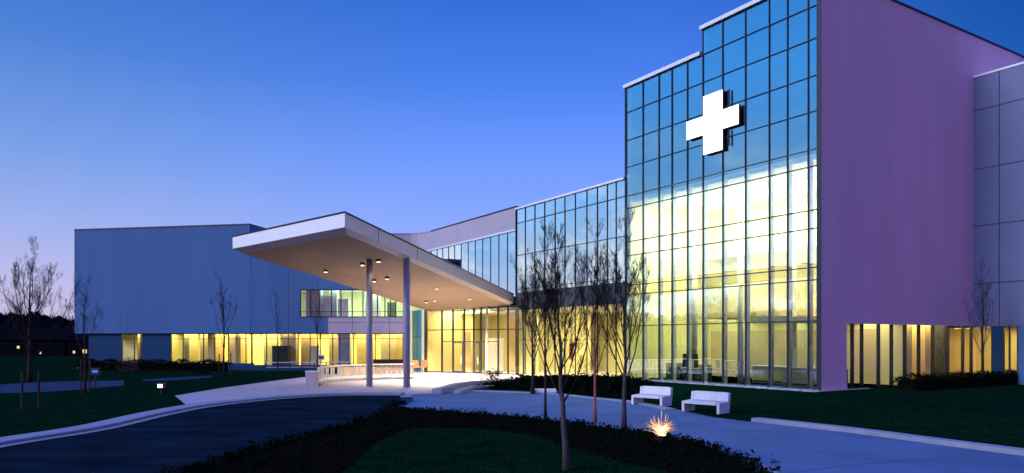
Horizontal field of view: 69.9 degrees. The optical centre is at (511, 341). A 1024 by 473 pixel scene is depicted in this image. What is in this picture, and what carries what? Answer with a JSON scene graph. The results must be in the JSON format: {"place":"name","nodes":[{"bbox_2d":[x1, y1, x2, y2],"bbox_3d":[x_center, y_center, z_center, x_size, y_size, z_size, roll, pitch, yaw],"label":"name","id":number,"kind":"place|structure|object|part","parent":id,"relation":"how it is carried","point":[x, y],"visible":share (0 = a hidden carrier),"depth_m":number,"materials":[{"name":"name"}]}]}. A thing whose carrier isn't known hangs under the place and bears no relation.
{"place":"outdoors","nodes":[
{"label":"outdoors","id":0,"kind":"place"},
{"bbox_2d":[0,328,74,355],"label":"house","id":1,"kind":"structure","parent":0,"point":[12,343],"depth_m":150.00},
{"bbox_2d":[0,380,123,392],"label":"side path","id":2,"kind":"structure","parent":0,"point":[45,386],"depth_m":51.11,"materials":[{"name":"grey concrete"}]},
{"bbox_2d":[62,333,88,355],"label":"house","id":3,"kind":"structure","parent":0,"point":[72,348],"depth_m":150.00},
{"bbox_2d":[143,375,212,380],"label":"side path","id":4,"kind":"structure","parent":0,"point":[176,378],"depth_m":60.68,"materials":[{"name":"grey concrete"}]},
{"bbox_2d":[0,395,400,472],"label":"driveway","id":5,"kind":"structure","parent":0,"point":[167,442],"depth_m":23.76,"materials":[{"name":"black asphalt"}]},
{"bbox_2d":[0,392,403,444],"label":"pavement","id":6,"kind":"structure","parent":0,"point":[80,428],"depth_m":29.49,"materials":[{"name":"concrete"}]},
{"bbox_2d":[305,371,318,386],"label":"end pier","id":7,"kind":"structure","parent":0,"point":[311,378],"depth_m":49.42,"materials":[{"name":"white concrete"}]},
{"bbox_2d":[176,371,517,403],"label":"plaza","id":8,"kind":"structure","parent":0,"point":[424,383],"depth_m":48.92,"materials":[{"name":"beige concrete"}]},
{"bbox_2d":[317,363,414,385],"bbox_3d":[-11.800,2.460,55.738,2.867,1.280,11.079,0,0,29],"label":"curved railing","id":9,"kind":"object","parent":8,"relation":"on","point":[356,369],"visible":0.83,"depth_m":57.42,"materials":[{"name":"metal"}]},
{"bbox_2d":[232,211,513,387],"bbox_3d":[-9.960,-2.042,57.136,12.364,10.272,31.066,0,0,19],"label":"entrance canopy","id":10,"kind":"object","parent":8,"relation":"on","point":[350,250],"visible":1,"depth_m":49.17,"materials":[{"name":"paint"}]},
{"bbox_2d":[373,359,378,365],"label":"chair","id":11,"kind":"object","parent":8,"relation":"on","point":[375,361],"visible":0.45,"depth_m":76.93,"materials":[{"name":"metal"}]},
{"bbox_2d":[412,360,417,372],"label":"chair","id":12,"kind":"object","parent":8,"relation":"on","point":[415,362],"visible":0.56,"depth_m":71.69,"materials":[{"name":"orange metal"}]},
{"bbox_2d":[410,310,423,371],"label":"lobby side wall","id":13,"kind":"structure","parent":8,"relation":"on","point":[416,334],"depth_m":74.91,"materials":[{"name":"teal paint"}]},
{"bbox_2d":[420,360,427,372],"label":"chair","id":14,"kind":"object","parent":8,"relation":"on","point":[424,363],"visible":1,"depth_m":72.09,"materials":[{"name":"orange wood"}]},
{"bbox_2d":[432,378,515,393],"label":"curved seat wall","id":15,"kind":"structure","parent":8,"relation":"on","point":[448,388],"depth_m":48.09,"materials":[{"name":"concrete"}]},
{"bbox_2d":[400,396,412,401],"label":"kerb block","id":16,"kind":"structure","parent":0,"point":[408,398],"depth_m":37.13,"materials":[{"name":"concrete"}]},
{"bbox_2d":[0,356,1023,447],"bbox_3d":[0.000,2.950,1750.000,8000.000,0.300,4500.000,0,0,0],"label":"ground","id":17,"kind":"structure","parent":0,"point":[134,393],"depth_m":37.19,"materials":[{"name":"green plant"}]},
{"bbox_2d":[21,371,23,408],"bbox_3d":[-22.267,2.285,33.321,0.118,1.831,0.107,0,0,-23],"label":"tree stake","id":18,"kind":"object","parent":17,"relation":"on","point":[22,376],"visible":0.83,"depth_m":33.29,"materials":[{"name":"brown wood"}]},
{"bbox_2d":[0,309,73,335],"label":"distant wood","id":19,"kind":"object","parent":17,"relation":"on","point":[6,325],"visible":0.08,"depth_m":205.94,"materials":[{"name":"plant"}]},
{"bbox_2d":[37,371,39,408],"bbox_3d":[-21.762,2.285,33.718,0.118,1.831,0.107,0,0,22],"label":"tree stake","id":20,"kind":"object","parent":17,"relation":"on","point":[38,399],"visible":0.83,"depth_m":33.68,"materials":[{"name":"brown wood"}]},
{"bbox_2d":[0,236,83,381],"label":"bare tree","id":21,"kind":"object","parent":17,"relation":"on","point":[28,334],"visible":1,"depth_m":55.16,"materials":[{"name":"brown plant"}]},
{"bbox_2d":[80,359,81,392],"bbox_3d":[-25.555,2.135,43.457,0.118,2.130,0.107,0,0,22],"label":"tree stake","id":22,"kind":"object","parent":17,"relation":"on","point":[80,375],"visible":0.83,"depth_m":43.42,"materials":[{"name":"brown wood"}]},
{"bbox_2d":[60,274,105,393],"bbox_3d":[-25.436,-0.484,43.381,2.392,7.175,1.745,0,0,0],"label":"bare tree","id":23,"kind":"object","parent":17,"relation":"on","point":[85,359],"visible":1,"depth_m":43.42,"materials":[{"name":"brown plant"}]},
{"bbox_2d":[89,358,90,390],"bbox_3d":[-26.026,2.135,45.174,0.118,2.130,0.107,0,0,22],"label":"tree stake","id":24,"kind":"object","parent":17,"relation":"on","point":[89,371],"visible":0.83,"depth_m":45.13,"materials":[{"name":"brown wood"}]},
{"bbox_2d":[91,368,99,386],"bbox_3d":[-27.876,2.450,49.038,0.600,1.300,0.140,0,0,0],"label":"sign post","id":25,"kind":"object","parent":17,"relation":"on","point":[95,372],"visible":0.84,"depth_m":48.99,"materials":[{"name":"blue metal"}]},
{"bbox_2d":[116,356,140,373],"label":"shrub","id":26,"kind":"object","parent":17,"relation":"on","point":[130,365],"visible":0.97,"depth_m":69.98,"materials":[{"name":"green plant"}]},
{"bbox_2d":[137,359,158,373],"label":"shrub","id":27,"kind":"object","parent":17,"relation":"on","point":[150,368],"visible":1,"depth_m":70.00,"materials":[{"name":"green plant"}]},
{"bbox_2d":[73,358,232,370],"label":"clipped hedge","id":28,"kind":"object","parent":17,"relation":"on","point":[172,365],"visible":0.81,"depth_m":76.41,"materials":[{"name":"green plant"}]},
{"bbox_2d":[156,383,165,392],"bbox_3d":[-20.809,2.790,43.445,0.440,0.620,0.260,0,0,0],"label":"path lamp","id":29,"kind":"object","parent":17,"relation":"on","point":[160,385],"visible":1,"depth_m":43.34,"materials":[{"name":"white metal"}]},
{"bbox_2d":[74,223,264,369],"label":"clinic block","id":30,"kind":"structure","parent":17,"relation":"on","point":[151,290],"depth_m":79.63,"materials":[{"name":"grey metal"}]},
{"bbox_2d":[0,395,348,447],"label":"curb","id":31,"kind":"structure","parent":17,"relation":"on","point":[101,429],"depth_m":27.48,"materials":[{"name":"concrete"}]},
{"bbox_2d":[187,360,210,376],"bbox_3d":[-27.300,2.341,63.825,2.131,1.543,2.034,0,0,0],"label":"shrub","id":32,"kind":"object","parent":17,"relation":"on","point":[200,367],"visible":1,"depth_m":63.80,"materials":[{"name":"green plant"}]},
{"bbox_2d":[210,270,238,376],"bbox_3d":[-25.317,-1.597,63.960,2.469,9.394,2.039,0,0,0],"label":"bare tree","id":33,"kind":"object","parent":17,"relation":"on","point":[223,326],"visible":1,"depth_m":63.77,"materials":[{"name":"brown plant"}]},
{"bbox_2d":[271,279,283,377],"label":"bare tree","id":34,"kind":"object","parent":17,"relation":"on","point":[277,375],"visible":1,"depth_m":62.41,"materials":[{"name":"brown plant"}]},
{"bbox_2d":[265,361,349,372],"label":"straight railing","id":35,"kind":"object","parent":17,"relation":"on","point":[302,364],"visible":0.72,"depth_m":72.61,"materials":[{"name":"grey metal"}]},
{"bbox_2d":[304,276,327,370],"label":"bare tree","id":36,"kind":"object","parent":17,"relation":"on","point":[317,327],"visible":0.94,"depth_m":66.03,"materials":[{"name":"brown plant"}]},
{"bbox_2d":[318,355,324,373],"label":"notice box","id":37,"kind":"object","parent":17,"relation":"on","point":[321,357],"visible":0.81,"depth_m":69.95,"materials":[{"name":"white metal"}]},
{"bbox_2d":[250,256,422,370],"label":"clinic link","id":38,"kind":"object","parent":17,"relation":"on","point":[342,337],"visible":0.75,"depth_m":77.41,"materials":[{"name":"grey glass"}]},
{"bbox_2d":[193,409,755,472],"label":"planting bed","id":39,"kind":"object","parent":17,"relation":"on","point":[580,438],"visible":0.48,"depth_m":21.22,"materials":[{"name":"green plant"}]},
{"bbox_2d":[156,399,781,472],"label":"groundcover","id":40,"kind":"object","parent":39,"relation":"on","point":[329,428],"visible":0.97,"depth_m":21.93,"materials":[{"name":"green plant"}]},
{"bbox_2d":[343,428,668,472],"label":"lawn island","id":41,"kind":"structure","parent":39,"relation":"on","point":[466,470],"depth_m":19.34,"materials":[{"name":"green plant"}]},
{"bbox_2d":[521,216,610,470],"bbox_3d":[1.344,0.042,17.674,2.341,6.128,1.738,0,0,37],"label":"bare tree","id":42,"kind":"object","parent":41,"relation":"on","point":[566,463],"visible":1,"depth_m":17.46,"materials":[{"name":"brown plant"}]},
{"bbox_2d":[508,216,569,419],"bbox_3d":[1.461,-0.880,28.677,2.891,7.962,2.227,0,0,-45],"label":"bare tree","id":43,"kind":"object","parent":39,"relation":"on","point":[547,330],"visible":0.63,"depth_m":28.59,"materials":[{"name":"brown plant"}]},
{"bbox_2d":[573,218,636,423],"bbox_3d":[3.058,-0.817,27.624,2.649,7.836,2.499,0,0,34],"label":"bare tree","id":44,"kind":"object","parent":39,"relation":"on","point":[594,338],"visible":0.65,"depth_m":27.55,"materials":[{"name":"red plant"}]},
{"bbox_2d":[589,207,651,429],"bbox_3d":[3.812,-0.840,25.581,2.301,7.882,2.889,0,0,0],"label":"bare tree","id":45,"kind":"object","parent":39,"relation":"on","point":[622,304],"visible":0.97,"depth_m":25.37,"materials":[{"name":"brown plant"}]},
{"bbox_2d":[644,409,676,435],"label":"plume grass","id":46,"kind":"object","parent":39,"relation":"on","point":[658,429],"depth_m":23.43,"materials":[{"name":"beige plant"}]},
{"bbox_2d":[419,306,590,374],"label":"entrance lobby","id":47,"kind":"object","parent":17,"relation":"on","point":[455,341],"visible":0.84,"depth_m":74.37,"materials":[{"name":"clear glass"}]},
{"bbox_2d":[452,342,462,372],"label":"door","id":48,"kind":"structure","parent":47,"relation":"in","point":[452,342],"depth_m":70.86,"materials":[{"name":"clear glass"}]},
{"bbox_2d":[473,342,479,372],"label":"door","id":49,"kind":"structure","parent":47,"relation":"in","point":[473,342],"depth_m":69.61,"materials":[{"name":"clear glass"}]},
{"bbox_2d":[391,177,628,375],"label":"glazed wing","id":50,"kind":"structure","parent":17,"relation":"on","point":[486,246],"depth_m":66.20,"materials":[{"name":"glass"}]},
{"bbox_2d":[569,343,572,359],"bbox_3d":[5.123,-0.620,63.349,0.040,4.440,0.800,0,0,-32],"label":"banner","id":51,"kind":"object","parent":50,"relation":"hanging from","point":[570,357],"visible":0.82,"depth_m":63.43,"materials":[{"name":"fabric"}]},
{"bbox_2d":[516,252,556,393],"bbox_3d":[1.482,-1.149,42.910,2.712,8.499,3.155,0,0,0],"label":"bare tree","id":52,"kind":"object","parent":17,"relation":"on","point":[532,390],"visible":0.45,"depth_m":42.75,"materials":[{"name":"brown plant"}]},
{"bbox_2d":[507,386,648,398],"bbox_3d":[3.559,3.084,49.343,11.608,0.001,22.237,0,0,0],"label":"planting bed","id":53,"kind":"object","parent":17,"relation":"on","point":[582,394],"visible":0.15,"depth_m":42.35,"materials":[{"name":"green plant"}]},
{"bbox_2d":[484,368,502,379],"bbox_3d":[-1.359,2.538,53.663,1.491,1.149,1.601,0,0,0],"label":"shrub","id":54,"kind":"object","parent":53,"relation":"on","point":[492,376],"visible":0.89,"depth_m":53.50,"materials":[{"name":"green plant"}]},
{"bbox_2d":[476,372,654,399],"bbox_3d":[3.526,2.693,49.452,11.983,1.099,22.031,0,0,0],"label":"groundcover","id":55,"kind":"object","parent":53,"relation":"on","point":[521,382],"visible":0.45,"depth_m":48.12,"materials":[{"name":"green plant"}]},
{"bbox_2d":[525,375,626,392],"bbox_3d":[3.840,2.574,44.131,6.231,1.052,2.321,0,0,25],"label":"clipped hedge","id":56,"kind":"object","parent":53,"relation":"on","point":[588,384],"visible":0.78,"depth_m":43.49,"materials":[{"name":"green plant"}]},
{"bbox_2d":[682,391,730,413],"bbox_3d":[8.463,2.660,32.007,1.023,0.880,1.850,0,0,-44],"label":"bench","id":57,"kind":"object","parent":17,"relation":"on","point":[717,399],"visible":1,"depth_m":31.95,"materials":[{"name":"concrete"}]},
{"bbox_2d":[641,379,825,391],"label":"gravel","id":58,"kind":"structure","parent":17,"relation":"on","point":[763,387],"depth_m":44.77,"materials":[{"name":"grey gravel"}]},
{"bbox_2d":[623,0,1023,390],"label":"hospital tower","id":59,"kind":"structure","parent":17,"relation":"on","point":[818,213],"depth_m":47.24,"materials":[{"name":"blue glass"}]},
{"bbox_2d":[666,363,682,379],"bbox_3d":[11.946,2.200,53.701,0.520,1.200,1.400,0,0,-32],"label":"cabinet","id":60,"kind":"object","parent":59,"relation":"on","point":[679,371],"visible":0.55,"depth_m":53.16,"materials":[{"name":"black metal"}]},
{"bbox_3d":[11.541,2.200,53.871,0.018,1.000,0.600,0,0,-32],"label":"door","id":61,"kind":"part","parent":60,"relation":"part of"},
{"bbox_3d":[11.915,2.200,53.279,0.018,1.000,0.600,0,0,-32],"label":"door","id":62,"kind":"part","parent":60,"relation":"part of","materials":[{"name":"grey"}]},
{"bbox_2d":[683,354,697,380],"bbox_3d":[12.745,1.850,52.432,0.520,1.900,1.000,0,0,-32],"label":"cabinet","id":63,"kind":"object","parent":59,"relation":"on","point":[694,358],"visible":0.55,"depth_m":52.38,"materials":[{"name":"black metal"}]},
{"bbox_3d":[12.394,1.850,52.518,0.018,1.700,0.400,0,0,-32],"label":"door","id":64,"kind":"part","parent":63,"relation":"part of","materials":[{"name":"grey"}]},
{"bbox_2d":[694,364,711,380],"bbox_3d":[13.385,2.225,51.416,0.520,1.150,1.200,0,0,-32],"label":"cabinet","id":65,"kind":"object","parent":59,"relation":"on","point":[697,372],"visible":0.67,"depth_m":51.33,"materials":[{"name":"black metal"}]},
{"bbox_3d":[13.007,2.225,51.545,0.018,0.950,0.500,0,0,-32],"label":"door","id":66,"kind":"part","parent":65,"relation":"part of","materials":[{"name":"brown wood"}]},
{"bbox_2d":[686,89,740,155],"bbox_3d":[13.010,-14.125,47.551,0.215,3.850,4.423,0,0,-32],"label":"cross sign","id":67,"kind":"object","parent":59,"relation":"attached to","point":[713,122],"visible":1,"depth_m":47.27,"materials":[{"name":"white plastic"},{"name":"black metal"}]},
{"bbox_2d":[751,365,786,383],"bbox_3d":[17.378,2.220,48.850,0.820,1.160,2.920,0,0,-32],"label":"reception counter","id":68,"kind":"object","parent":59,"relation":"on","point":[759,373],"visible":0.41,"depth_m":48.99,"materials":[{"name":"white"}]},
{"bbox_2d":[781,367,849,388],"bbox_3d":[18.452,2.220,44.799,0.920,1.160,4.120,0,0,-32],"label":"reception counter","id":69,"kind":"object","parent":59,"relation":"on","point":[799,376],"visible":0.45,"depth_m":45.24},
{"bbox_2d":[751,417,1023,455],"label":"kerb","id":70,"kind":"structure","parent":17,"relation":"on","point":[949,442],"depth_m":23.08,"materials":[{"name":"concrete"}]},
{"bbox_2d":[889,369,1018,390],"bbox_3d":[30.436,2.289,46.905,19.734,1.119,1.902,0,0,-32],"label":"clipped hedge","id":71,"kind":"object","parent":17,"relation":"on","point":[918,382],"visible":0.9,"depth_m":43.90,"materials":[{"name":"green plant"}]},
{"bbox_2d":[962,255,998,376],"bbox_3d":[29.501,-1.403,46.160,1.923,8.412,1.602,0,0,0],"label":"bare tree","id":72,"kind":"object","parent":17,"relation":"on","point":[983,341],"visible":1,"depth_m":46.11,"materials":[{"name":"brown plant"}]},
{"bbox_2d":[949,61,1023,384],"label":"side annex","id":73,"kind":"object","parent":17,"relation":"on","point":[999,167],"visible":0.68,"depth_m":48.63,"materials":[{"name":"grey glass"}]},
{"bbox_2d":[0,0,1023,320],"label":"sky","id":74,"kind":"structure","parent":0,"point":[396,116],"materials":[{"name":"blue"}]},
{"bbox_2d":[344,399,1023,472],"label":"grass","id":75,"kind":"structure","parent":0,"point":[546,442],"depth_m":22.11,"materials":[{"name":"green plant"}]},
{"bbox_2d":[397,391,1023,472],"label":"path","id":76,"kind":"structure","parent":0,"point":[795,449],"depth_m":23.01,"materials":[{"name":"concrete"}]},
{"bbox_2d":[535,388,556,393],"bbox_3d":[1.923,2.950,43.128,1.450,0.300,0.600,0,0,0],"label":"seat block","id":77,"kind":"object","parent":76,"relation":"on","point":[541,390],"depth_m":42.84,"materials":[{"name":"concrete"}]},
{"bbox_2d":[446,390,675,409],"bbox_3d":[2.812,3.070,39.780,16.002,0.060,3.934,0,0,45],"label":"path border","id":78,"kind":"object","parent":76,"relation":"on","point":[651,405],"visible":0.77,"depth_m":39.53,"materials":[{"name":"concrete"}]},
{"bbox_2d":[631,386,672,405],"bbox_3d":[6.788,2.660,35.596,1.750,0.880,1.023,0,0,44],"label":"bench","id":79,"kind":"object","parent":76,"relation":"on","point":[664,395],"visible":0.89,"depth_m":35.54,"materials":[{"name":"concrete"}]},
{"bbox_2d":[749,460,778,472],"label":"path edging","id":80,"kind":"object","parent":76,"relation":"on","point":[764,466],"visible":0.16,"depth_m":17.57,"materials":[{"name":"concrete"}]},
{"bbox_2d":[790,456,998,472],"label":"path joint","id":81,"kind":"object","parent":76,"relation":"on","point":[891,461],"visible":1,"depth_m":18.72,"materials":[{"name":"grey concrete"}]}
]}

